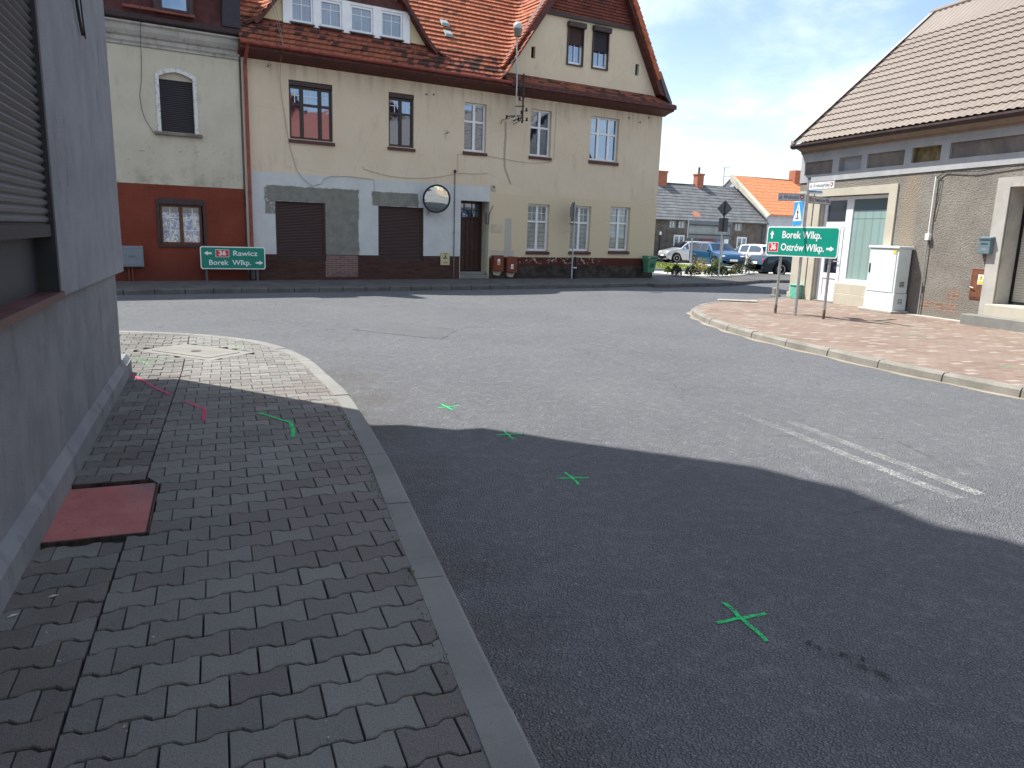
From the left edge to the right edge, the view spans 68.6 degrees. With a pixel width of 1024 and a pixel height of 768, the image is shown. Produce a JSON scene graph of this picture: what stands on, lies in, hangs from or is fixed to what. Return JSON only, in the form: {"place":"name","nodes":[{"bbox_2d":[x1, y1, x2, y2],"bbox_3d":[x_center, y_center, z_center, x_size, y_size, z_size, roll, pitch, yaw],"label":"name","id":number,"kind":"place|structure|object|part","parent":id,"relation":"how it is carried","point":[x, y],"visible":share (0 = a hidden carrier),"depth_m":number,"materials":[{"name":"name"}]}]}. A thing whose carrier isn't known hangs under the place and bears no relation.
{"place":"outdoors","nodes":[
{"label":"outdoors","id":0,"kind":"place"},
{"bbox_2d":[40,340,347,767],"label":"footway bed","id":1,"kind":"object","parent":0,"point":[118,541],"depth_m":3.11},
{"bbox_2d":[0,332,489,767],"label":"footway pavers","id":2,"kind":"object","parent":1,"relation":"on","point":[394,699],"visible":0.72,"depth_m":3.14,"materials":[{"name":"concrete"}]},
{"bbox_2d":[40,479,158,547],"bbox_3d":[-2.330,0.736,4.241,0.572,0.087,0.937,-3,12,-21],"label":"cellar hatch","id":3,"kind":"object","parent":2,"relation":"in","point":[100,513],"visible":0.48,"depth_m":4.16,"materials":[{"name":"metal"}]},
{"bbox_2d":[130,374,206,420],"bbox_3d":[-3.232,0.087,7.065,0.168,0.002,2.411,-8,15,-39],"label":"spray mark","id":4,"kind":"object","parent":2,"relation":"on","point":[203,414],"visible":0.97,"depth_m":7.02,"materials":[{"name":"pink paint"}]},
{"bbox_2d":[137,344,253,359],"bbox_3d":[-3.988,-0.380,9.470,1.240,0.074,0.740,7,13,25],"label":"manhole","id":5,"kind":"object","parent":2,"relation":"in","point":[195,352],"visible":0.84,"depth_m":9.41,"materials":[{"name":"concrete"}]},
{"bbox_2d":[260,412,294,436],"bbox_3d":[-1.869,0.318,6.126,0.156,0.001,0.887,-6,14,-34],"label":"spray mark","id":6,"kind":"object","parent":2,"relation":"on","point":[292,429],"visible":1,"depth_m":6.12,"materials":[{"name":"green paint"}]},
{"bbox_2d":[343,414,462,688],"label":"weeds","id":7,"kind":"object","parent":2,"relation":"on","point":[392,537],"visible":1,"depth_m":3.77,"materials":[{"name":"plant"}]},
{"bbox_2d":[116,280,789,294],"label":"kerb of facade footway","id":8,"kind":"structure","parent":0,"point":[302,289],"depth_m":21.36,"materials":[{"name":"concrete"}]},
{"bbox_2d":[116,270,790,293],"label":"facade footway","id":9,"kind":"structure","parent":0,"point":[154,285],"depth_m":23.30,"materials":[{"name":"concrete"}]},
{"bbox_2d":[122,246,143,280],"bbox_3d":[-10.240,-3.248,20.233,0.560,0.940,0.176,-5,13,-31],"label":"utility box","id":10,"kind":"object","parent":9,"relation":"on","point":[133,256],"visible":0.93,"depth_m":20.15,"materials":[{"name":"grey paint"}]},
{"bbox_2d":[200,246,265,280],"bbox_3d":[-7.925,-3.416,21.340,1.740,0.970,0.113,-4,13,-26],"label":"direction sign","id":11,"kind":"object","parent":9,"relation":"on","point":[217,257],"visible":1,"depth_m":21.25,"materials":[{"name":"metal"}]},
{"bbox_2d":[570,201,576,278],"bbox_3d":[2.196,-5.177,27.072,0.083,2.750,0.665,7,12,24],"label":"stop sign","id":12,"kind":"object","parent":9,"relation":"on","point":[573,211],"visible":1,"depth_m":26.94,"materials":[{"name":"metal"}]},
{"bbox_2d":[572,257,576,278],"bbox_3d":[2.308,-4.277,27.571,0.144,0.795,0.140,-5,13,-31],"label":"bollard","id":13,"kind":"object","parent":9,"relation":"on","point":[574,267],"visible":0.97,"depth_m":27.52,"materials":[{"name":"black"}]},
{"bbox_2d":[642,256,657,272],"bbox_3d":[5.405,-4.711,29.478,0.490,0.640,0.375,-5,13,-31],"label":"litter bin","id":14,"kind":"object","parent":9,"relation":"on","point":[649,264],"visible":1,"depth_m":29.36,"materials":[{"name":"green plastic"}]},
{"bbox_2d":[652,271,752,276],"bbox_3d":[7.851,-4.904,33.663,9.428,0.115,4.095,-3,12,-21],"label":"gravel bed","id":15,"kind":"object","parent":9,"relation":"on","point":[656,273],"visible":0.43,"depth_m":32.55,"materials":[{"name":"gravel"}]},
{"bbox_2d":[664,266,671,272],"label":"shrub","id":16,"kind":"object","parent":15,"relation":"on","point":[668,269],"visible":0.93,"depth_m":33.14,"materials":[{"name":"green plant"}]},
{"bbox_2d":[671,263,682,275],"bbox_3d":[6.925,-4.833,31.545,0.509,0.544,0.541,2,11,0],"label":"shrub","id":17,"kind":"object","parent":15,"relation":"on","point":[674,267],"visible":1,"depth_m":31.44,"materials":[{"name":"green plant"}]},
{"bbox_2d":[684,264,700,275],"bbox_3d":[7.571,-4.800,31.630,0.737,0.489,0.711,2,11,0],"label":"shrub","id":18,"kind":"object","parent":15,"relation":"on","point":[688,271],"visible":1,"depth_m":31.48,"materials":[{"name":"green plant"}]},
{"bbox_2d":[691,257,708,272],"bbox_3d":[8.375,-5.290,33.503,0.893,0.756,0.909,2,11,0],"label":"shrub","id":19,"kind":"object","parent":15,"relation":"on","point":[697,264],"visible":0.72,"depth_m":33.36,"materials":[{"name":"green plant"}]},
{"bbox_2d":[687,219,731,268],"bbox_3d":[9.228,-6.448,35.272,2.740,2.450,0.163,-5,13,-30],"label":"road sign frame","id":20,"kind":"object","parent":15,"relation":"on","point":[703,229],"visible":0.78,"depth_m":34.96,"materials":[{"name":"metal"}]},
{"bbox_2d":[703,265,717,275],"bbox_3d":[8.514,-4.851,32.018,0.734,0.492,0.730,2,11,0],"label":"shrub","id":21,"kind":"object","parent":15,"relation":"on","point":[713,269],"visible":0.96,"depth_m":31.92,"materials":[{"name":"green plant"}]},
{"bbox_2d":[711,259,722,271],"bbox_3d":[9.668,-5.543,35.115,0.661,0.693,0.678,2,11,0],"label":"shrub","id":22,"kind":"object","parent":15,"relation":"on","point":[716,263],"visible":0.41,"depth_m":35.07,"materials":[{"name":"green plant"}]},
{"bbox_2d":[717,264,729,275],"bbox_3d":[9.176,-4.941,32.535,0.620,0.503,0.680,-7,14,-36],"label":"shrub","id":23,"kind":"object","parent":15,"relation":"on","point":[723,270],"visible":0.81,"depth_m":32.41,"materials":[{"name":"green plant"}]},
{"bbox_2d":[731,263,742,273],"bbox_3d":[10.260,-5.263,34.172,0.567,0.552,0.591,2,11,0],"label":"shrub","id":24,"kind":"object","parent":15,"relation":"on","point":[736,266],"visible":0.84,"depth_m":34.08,"materials":[{"name":"green plant"}]},
{"bbox_2d":[740,252,755,273],"bbox_3d":[11.083,-5.708,35.451,0.891,1.015,0.890,2,11,0],"label":"shrub","id":25,"kind":"object","parent":15,"relation":"on","point":[747,263],"visible":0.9,"depth_m":35.32,"materials":[{"name":"green plant"}]},
{"bbox_2d":[717,199,731,277],"bbox_3d":[8.702,-6.008,31.101,0.680,3.200,0.104,-1,12,-12],"label":"priority sign","id":26,"kind":"object","parent":9,"relation":"on","point":[724,208],"visible":0.97,"depth_m":30.93,"materials":[{"name":"metal"}]},
{"bbox_2d":[117,261,1023,767],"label":"road","id":27,"kind":"structure","parent":0,"point":[691,503],"depth_m":4.69,"materials":[{"name":"asphalt"}]},
{"bbox_2d":[0,0,131,615],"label":"grey building","id":28,"kind":"structure","parent":27,"relation":"on","point":[65,368],"depth_m":4.46,"materials":[{"name":"paint"}]},
{"bbox_2d":[0,238,38,306],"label":"window","id":29,"kind":"structure","parent":28,"relation":"in","point":[18,269],"depth_m":4.01,"materials":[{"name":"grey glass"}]},
{"bbox_2d":[75,0,85,38],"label":"loose cable","id":30,"kind":"object","parent":28,"relation":"attached to","point":[82,30],"visible":1,"depth_m":5.64,"materials":[{"name":"rubber"}]},
{"bbox_2d":[103,0,247,280],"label":"mansard house","id":31,"kind":"structure","parent":27,"relation":"on","point":[180,186],"depth_m":20.28,"materials":[{"name":"white paint"}]},
{"bbox_2d":[139,8,153,132],"bbox_3d":[-9.476,-8.348,19.429,0.284,3.464,0.482,-9,16,-43],"label":"wall cable","id":32,"kind":"object","parent":31,"relation":"attached to","point":[141,60],"depth_m":19.53,"materials":[{"name":"rubber"}]},
{"bbox_2d":[158,198,202,244],"bbox_3d":[-9.162,-4.501,20.791,1.110,1.240,0.170,-5,13,-31],"label":"window","id":33,"kind":"structure","parent":31,"relation":"in","point":[180,219],"depth_m":20.81,"materials":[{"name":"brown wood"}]},
{"bbox_2d":[239,64,247,270],"bbox_3d":[-7.630,-6.195,21.276,0.020,5.900,0.021,2,11,0],"label":"wall cable","id":34,"kind":"object","parent":31,"relation":"attached to","point":[242,153],"depth_m":21.20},
{"bbox_2d":[119,331,540,767],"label":"kerb","id":35,"kind":"structure","parent":27,"relation":"on","point":[503,740],"depth_m":3.16,"materials":[{"name":"concrete"}]},
{"bbox_2d":[356,322,457,338],"bbox_3d":[-1.697,-0.929,13.007,1.977,0.014,1.271,8,13,27],"label":"asphalt patch","id":36,"kind":"object","parent":27,"relation":"on","point":[415,330],"visible":1,"depth_m":12.95,"materials":[{"name":"asphalt"}]},
{"bbox_2d":[7,382,901,748],"bbox_3d":[0.151,0.603,5.331,6.910,0.127,7.003,0,12,-11],"label":"grit","id":37,"kind":"object","parent":27,"relation":"on","point":[261,594],"visible":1,"depth_m":3.21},
{"bbox_2d":[237,0,676,279],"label":"tenement house","id":38,"kind":"structure","parent":27,"relation":"on","point":[416,95],"depth_m":24.57,"materials":[{"name":"paint"}]},
{"bbox_2d":[290,0,314,26],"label":"window","id":39,"kind":"structure","parent":38,"relation":"in","point":[301,10],"depth_m":21.50,"materials":[{"name":"glass"}]},
{"bbox_2d":[288,80,334,145],"bbox_3d":[-5.921,-7.953,22.084,1.370,1.730,0.190,-5,13,-31],"label":"window","id":40,"kind":"structure","parent":38,"relation":"in","point":[310,104],"depth_m":22.12,"materials":[{"name":"brown glass"}]},
{"bbox_2d":[271,1,374,195],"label":"wall cable","id":41,"kind":"object","parent":38,"relation":"attached to","point":[287,132],"depth_m":21.93,"materials":[{"name":"rubber"}]},
{"bbox_2d":[319,0,343,31],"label":"window","id":42,"kind":"structure","parent":38,"relation":"in","point":[330,11],"depth_m":21.92,"materials":[{"name":"glass"}]},
{"bbox_2d":[349,5,374,36],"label":"window","id":43,"kind":"structure","parent":38,"relation":"in","point":[361,18],"depth_m":22.40,"materials":[{"name":"glass"}]},
{"bbox_2d":[380,11,403,41],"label":"window","id":44,"kind":"structure","parent":38,"relation":"in","point":[391,23],"depth_m":22.89,"materials":[{"name":"glass"}]},
{"bbox_2d":[388,92,415,151],"bbox_3d":[-3.489,-8.205,23.552,0.930,1.710,0.190,-5,13,-31],"label":"window","id":45,"kind":"structure","parent":38,"relation":"in","point":[400,105],"depth_m":23.60,"materials":[{"name":"brown glass"}]},
{"bbox_2d":[363,168,487,177],"bbox_3d":[-2.718,-6.789,24.267,4.435,0.350,0.010,-5,13,-31],"label":"wall cable","id":46,"kind":"object","parent":38,"relation":"attached to","point":[431,177],"depth_m":24.46,"materials":[{"name":"rubber"}]},
{"bbox_2d":[423,184,450,214],"bbox_3d":[-2.432,-5.933,24.187,0.840,0.970,0.484,3,11,8],"label":"traffic mirror","id":47,"kind":"object","parent":38,"relation":"attached to","point":[436,198],"visible":1,"depth_m":24.15,"materials":[{"name":"white mirror"}]},
{"bbox_2d":[440,252,449,264],"bbox_3d":[-2.242,-4.192,25.124,0.340,0.420,0.022,-5,13,-31],"label":"notice plate","id":48,"kind":"object","parent":38,"relation":"attached to","point":[444,258],"visible":1,"depth_m":25.11,"materials":[{"name":"beige"}]},
{"bbox_2d":[453,170,455,277],"bbox_3d":[-1.927,-5.330,25.072,0.090,3.550,0.090,-5,13,-31],"label":"wall conduit","id":49,"kind":"object","parent":38,"relation":"attached to","point":[454,222],"depth_m":25.05,"materials":[{"name":"metal"}]},
{"bbox_2d":[460,201,481,270],"bbox_3d":[-1.533,-5.102,26.003,1.100,2.400,0.122,-5,13,-31],"label":"door","id":50,"kind":"structure","parent":38,"relation":"in","point":[469,238],"depth_m":26.08,"materials":[{"name":"brown wood"}]},
{"bbox_2d":[463,103,487,155],"bbox_3d":[-1.248,-8.453,24.923,0.910,1.650,0.230,-5,13,-31],"label":"window","id":51,"kind":"structure","parent":38,"relation":"in","point":[474,118],"depth_m":25.00,"materials":[{"name":"glass"}]},
{"bbox_2d":[491,255,503,274],"bbox_3d":[-0.503,-4.131,26.154,0.400,0.700,0.182,-5,13,-31],"label":"meter box","id":52,"kind":"object","parent":38,"relation":"attached to","point":[497,263],"visible":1,"depth_m":26.08,"materials":[{"name":"plastic"}]},
{"bbox_2d":[494,256,502,269],"bbox_3d":[-0.461,-4.196,26.076,0.340,0.480,0.011,-5,13,-31],"label":"door","id":53,"kind":"structure","parent":52,"relation":"in","point":[496,267],"depth_m":26.07,"materials":[{"name":"metal"}]},
{"bbox_2d":[461,109,556,162],"bbox_3d":[-0.112,-8.415,25.541,3.889,2.580,0.010,-5,13,-31],"label":"wall cable","id":54,"kind":"object","parent":38,"relation":"attached to","point":[517,161],"depth_m":26.06,"materials":[{"name":"rubber"}]},
{"bbox_2d":[504,256,516,276],"bbox_3d":[-0.035,-4.130,26.447,0.420,0.729,0.182,-5,13,-31],"label":"meter box","id":55,"kind":"object","parent":38,"relation":"attached to","point":[510,269],"visible":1,"depth_m":26.37,"materials":[{"name":"plastic"}]},
{"bbox_2d":[508,259,516,271],"bbox_3d":[0.005,-4.160,26.375,0.360,0.440,0.011,-5,13,-31],"label":"door","id":56,"kind":"structure","parent":55,"relation":"in","point":[510,261],"depth_m":26.37,"materials":[{"name":"metal"}]},
{"bbox_2d":[505,74,527,124],"bbox_3d":[0.213,-9.486,24.906,0.901,1.550,0.598,-32,35,-70],"label":"insulator rack","id":57,"kind":"object","parent":38,"relation":"attached to","point":[522,100],"visible":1,"depth_m":24.89,"materials":[{"name":"metal"}]},
{"bbox_2d":[513,22,521,119],"bbox_3d":[0.150,-10.233,24.525,0.300,3.000,0.300,-5,13,-31],"label":"street lamp","id":58,"kind":"object","parent":57,"relation":"attached to","point":[517,27],"visible":1,"depth_m":24.40,"materials":[{"name":"metal"}]},
{"bbox_2d":[526,204,549,254],"bbox_3d":[0.903,-5.547,26.910,1.000,1.760,0.230,-5,13,-31],"label":"window","id":59,"kind":"structure","parent":38,"relation":"in","point":[537,213],"depth_m":26.99,"materials":[{"name":"glass"}]},
{"bbox_2d":[528,109,551,160],"bbox_3d":[0.970,-8.709,26.255,0.950,1.660,0.230,-5,13,-31],"label":"window","id":60,"kind":"structure","parent":38,"relation":"in","point":[540,120],"depth_m":26.34,"materials":[{"name":"glass"}]},
{"bbox_2d":[566,20,586,66],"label":"window","id":61,"kind":"structure","parent":38,"relation":"in","point":[576,30],"depth_m":26.28,"materials":[{"name":"white plastic"}]},
{"bbox_2d":[568,206,590,254],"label":"window","id":62,"kind":"structure","parent":38,"relation":"in","point":[582,219],"depth_m":27.99,"materials":[{"name":"glass"}]},
{"bbox_2d":[591,25,611,70],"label":"window","id":63,"kind":"structure","parent":38,"relation":"in","point":[601,35],"depth_m":26.84,"materials":[{"name":"white plastic"}]},
{"bbox_2d":[588,116,618,165],"bbox_3d":[3.376,-8.963,27.706,1.390,1.670,0.230,-5,13,-31],"label":"window","id":64,"kind":"structure","parent":38,"relation":"in","point":[603,136],"depth_m":27.78,"materials":[{"name":"glass"}]},
{"bbox_2d":[608,207,629,253],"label":"window","id":65,"kind":"structure","parent":38,"relation":"in","point":[619,215],"depth_m":28.92,"materials":[{"name":"glass"}]},
{"bbox_2d":[500,431,522,438],"bbox_3d":[-0.035,0.437,6.427,0.201,0.001,0.229,6,12,21],"label":"spray mark","id":66,"kind":"object","parent":27,"relation":"on","point":[506,433],"visible":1,"depth_m":6.44,"materials":[{"name":"green paint"}]},
{"bbox_2d":[557,472,588,484],"bbox_3d":[0.426,0.671,5.330,0.223,0.001,0.202,9,13,31],"label":"spray mark","id":67,"kind":"object","parent":27,"relation":"on","point":[573,479],"visible":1,"depth_m":5.35,"materials":[{"name":"green paint"}]},
{"bbox_2d":[333,326,889,679],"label":"road cracks","id":68,"kind":"object","parent":27,"relation":"on","point":[861,657],"visible":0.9,"depth_m":3.13,"materials":[{"name":"asphalt"}]},
{"bbox_2d":[655,268,734,271],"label":"lawn kerb","id":69,"kind":"structure","parent":27,"relation":"on","point":[677,269],"depth_m":39.88,"materials":[{"name":"concrete"}]},
{"bbox_2d":[716,602,768,640],"bbox_3d":[1.056,1.077,3.411,0.237,0.001,0.292,7,12,23],"label":"spray mark","id":70,"kind":"object","parent":27,"relation":"on","point":[738,617],"visible":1,"depth_m":3.42,"materials":[{"name":"green paint"}]},
{"bbox_2d":[770,287,780,296],"bbox_3d":[7.744,-2.703,22.031,0.200,0.270,0.260,-2,12,-17],"label":"concrete post","id":71,"kind":"object","parent":27,"relation":"on","point":[773,294],"visible":0.66,"depth_m":21.96,"materials":[{"name":"concrete"}]},
{"bbox_2d":[686,309,1023,399],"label":"gutter sand","id":72,"kind":"structure","parent":27,"relation":"on","point":[840,360],"depth_m":10.76,"materials":[{"name":"sand"}]},
{"bbox_2d":[778,428,957,498],"bbox_3d":[2.516,0.435,6.829,0.124,0.001,3.598,-2,12,-18],"label":"road marking","id":73,"kind":"object","parent":27,"relation":"on","point":[898,476],"visible":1,"depth_m":5.73,"materials":[{"name":"white paint"}]},
{"bbox_2d":[811,429,985,494],"bbox_3d":[2.979,0.565,6.253,0.119,0.001,2.130,-2,12,-17],"label":"second road marking","id":74,"kind":"object","parent":27,"relation":"on","point":[967,490],"visible":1,"depth_m":5.71,"materials":[{"name":"white paint"}]},
{"bbox_2d":[786,0,1023,332],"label":"corner shop house","id":75,"kind":"structure","parent":27,"relation":"on","point":[893,132],"depth_m":17.47,"materials":[{"name":"paint"}]},
{"bbox_2d":[813,196,851,302],"bbox_3d":[8.638,-3.613,20.269,0.222,2.810,0.980,-2,12,-17],"label":"shop door","id":76,"kind":"structure","parent":75,"relation":"in","point":[837,214],"depth_m":20.20,"materials":[{"name":"white plastic"}]},
{"bbox_2d":[839,194,888,285],"bbox_3d":[9.015,-3.652,19.086,0.180,2.244,1.440,-2,12,-17],"label":"shop window","id":77,"kind":"structure","parent":75,"relation":"in","point":[867,218],"depth_m":19.27,"materials":[{"name":"glass"}]},
{"bbox_2d":[917,176,936,314],"bbox_3d":[9.464,-3.131,17.113,0.085,3.100,0.120,-2,12,-17],"label":"wall conduit","id":78,"kind":"object","parent":75,"relation":"attached to","point":[928,236],"depth_m":17.04,"materials":[{"name":"metal"}]},
{"bbox_2d":[933,178,941,218],"bbox_3d":[9.534,-4.169,16.838,0.016,0.909,0.148,-2,12,-17],"label":"wall cable","id":79,"kind":"object","parent":75,"relation":"attached to","point":[938,198],"depth_m":16.79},
{"bbox_2d":[969,269,984,298],"bbox_3d":[9.888,-2.109,15.874,0.059,0.630,0.450,-2,12,-17],"label":"meter cupboard","id":80,"kind":"object","parent":75,"relation":"attached to","point":[975,286],"visible":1,"depth_m":15.95,"materials":[{"name":"brown"}]},
{"bbox_3d":[9.907,-2.110,15.880,0.019,0.570,0.390,-2,12,-17],"label":"door","id":81,"kind":"part","parent":80,"relation":"part of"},
{"bbox_2d":[937,164,1023,177],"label":"wall cable","id":82,"kind":"object","parent":75,"relation":"attached to","point":[978,171],"depth_m":15.83,"materials":[{"name":"plastic"}]},
{"bbox_2d":[978,236,995,253],"bbox_3d":[9.889,-2.894,15.640,0.150,0.360,0.300,-2,12,-17],"label":"mailbox","id":83,"kind":"object","parent":75,"relation":"attached to","point":[986,244],"visible":1,"depth_m":15.58,"materials":[{"name":"blue paint"}]},
{"bbox_2d":[655,262,730,269],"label":"lawn","id":84,"kind":"structure","parent":0,"point":[676,266],"depth_m":43.14,"materials":[{"name":"plant"}]},
{"bbox_2d":[681,262,790,273],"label":"car park","id":85,"kind":"structure","parent":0,"point":[737,269],"depth_m":45.87,"materials":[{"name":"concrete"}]},
{"bbox_2d":[658,241,700,262],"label":"parked car","id":86,"kind":"object","parent":85,"relation":"on","point":[678,252],"visible":0.57,"depth_m":52.37,"materials":[{"name":"grey paint"}]},
{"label":"windows","id":87,"kind":"part","parent":86,"relation":"part of","materials":[{"name":"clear glass"}]},
{"bbox_2d":[689,242,745,266],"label":"parked car","id":88,"kind":"object","parent":85,"relation":"on","point":[709,252],"visible":0.66,"depth_m":45.35,"materials":[{"name":"blue paint"}]},
{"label":"windows","id":89,"kind":"part","parent":88,"relation":"part of","materials":[{"name":"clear glass"}]},
{"bbox_2d":[735,244,765,266],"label":"parked car","id":90,"kind":"object","parent":85,"relation":"on","point":[755,249],"visible":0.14,"depth_m":46.49,"materials":[{"name":"white paint"}]},
{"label":"windows","id":91,"kind":"part","parent":90,"relation":"part of","materials":[{"name":"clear glass"}]},
{"bbox_2d":[747,252,791,273],"bbox_3d":[14.244,-6.146,37.744,4.476,1.465,2.070,-1,12,-12],"label":"parked car","id":92,"kind":"object","parent":85,"relation":"on","point":[764,262],"visible":0.38,"depth_m":36.73,"materials":[{"name":"blue paint"}]},
{"bbox_2d":[637,0,958,185],"label":"sky","id":93,"kind":"structure","parent":0,"point":[743,78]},
{"bbox_2d":[692,297,1023,397],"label":"kerb of brick footway","id":94,"kind":"structure","parent":0,"point":[963,380],"depth_m":10.63,"materials":[{"name":"stone"}]},
{"bbox_2d":[698,298,1023,385],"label":"brick footway","id":95,"kind":"structure","parent":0,"point":[955,347],"depth_m":13.50,"materials":[{"name":"brick"}]},
{"bbox_2d":[718,299,757,302],"bbox_3d":[5.919,-2.182,19.670,1.000,0.050,0.180,3,11,8],"label":"loose kerbstone","id":96,"kind":"object","parent":95,"relation":"on","point":[750,301],"visible":1,"depth_m":19.59,"materials":[{"name":"concrete"}]},
{"bbox_2d":[789,284,802,298],"bbox_3d":[8.091,-2.639,21.384,0.205,0.400,0.360,-2,12,-17],"label":"trash bin","id":97,"kind":"object","parent":95,"relation":"on","point":[792,290],"visible":0.75,"depth_m":21.31,"materials":[{"name":"plastic"}]},
{"bbox_2d":[765,226,840,318],"bbox_3d":[6.208,-2.426,16.205,0.114,1.910,1.800,-6,13,-32],"label":"direction sign","id":98,"kind":"object","parent":95,"relation":"on","point":[811,242],"visible":1,"depth_m":15.99,"materials":[{"name":"metal"}]},
{"bbox_2d":[777,177,834,315],"bbox_3d":[6.521,-2.949,16.240,1.287,2.940,1.207,-9,15,-42],"label":"crossing sign post","id":99,"kind":"object","parent":95,"relation":"on","point":[799,209],"visible":1,"depth_m":16.01,"materials":[{"name":"metal"}]},
{"bbox_2d":[857,245,913,313],"bbox_3d":[8.981,-2.523,18.000,0.520,1.560,1.100,-2,12,-17],"label":"street cabinet","id":100,"kind":"object","parent":95,"relation":"on","point":[887,278],"visible":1,"depth_m":17.74,"materials":[{"name":"white"}]},
{"bbox_3d":[8.825,-2.715,17.939,0.029,0.990,0.840,-2,12,-17],"label":"door","id":101,"kind":"part","parent":100,"relation":"part of","materials":[{"name":"white"}]},
{"bbox_2d":[903,313,959,321],"bbox_3d":[10.495,-0.777,13.764,0.400,0.128,11.000,-2,12,-17],"label":"concrete strip","id":102,"kind":"object","parent":95,"relation":"on","point":[932,317],"depth_m":16.88,"materials":[{"name":"concrete"}]},
{"bbox_3d":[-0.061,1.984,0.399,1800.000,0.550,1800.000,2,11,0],"label":"ground","id":103,"kind":"structure","parent":0,"visible":0},
{"bbox_2d":[653,167,768,260],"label":"grey cottage","id":104,"kind":"structure","parent":103,"relation":"on","point":[679,205],"depth_m":58.30,"materials":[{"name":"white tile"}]},
{"bbox_2d":[669,221,675,227],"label":"window","id":105,"kind":"structure","parent":104,"relation":"in","point":[672,224],"depth_m":55.65,"materials":[{"name":"glass"}]},
{"bbox_2d":[673,235,684,245],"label":"window","id":106,"kind":"structure","parent":104,"relation":"in","point":[677,238],"depth_m":56.08,"materials":[{"name":"white plastic"}]},
{"bbox_2d":[678,221,684,227],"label":"window","id":107,"kind":"structure","parent":104,"relation":"in","point":[681,223],"depth_m":55.99,"materials":[{"name":"glass"}]},
{"bbox_2d":[701,239,713,241],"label":"door","id":108,"kind":"structure","parent":104,"relation":"in","point":[702,240],"depth_m":57.13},
{"bbox_2d":[735,224,741,230],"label":"window","id":109,"kind":"structure","parent":104,"relation":"in","point":[738,227],"depth_m":58.23,"materials":[{"name":"glass"}]},
{"bbox_2d":[736,237,746,247],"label":"window","id":110,"kind":"structure","parent":104,"relation":"in","point":[740,240],"depth_m":58.59,"materials":[{"name":"white plastic"}]},
{"bbox_2d":[724,170,800,244],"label":"orange roof house","id":111,"kind":"structure","parent":103,"relation":"on","point":[759,194],"depth_m":61.29,"materials":[{"name":"tile"}]}
]}

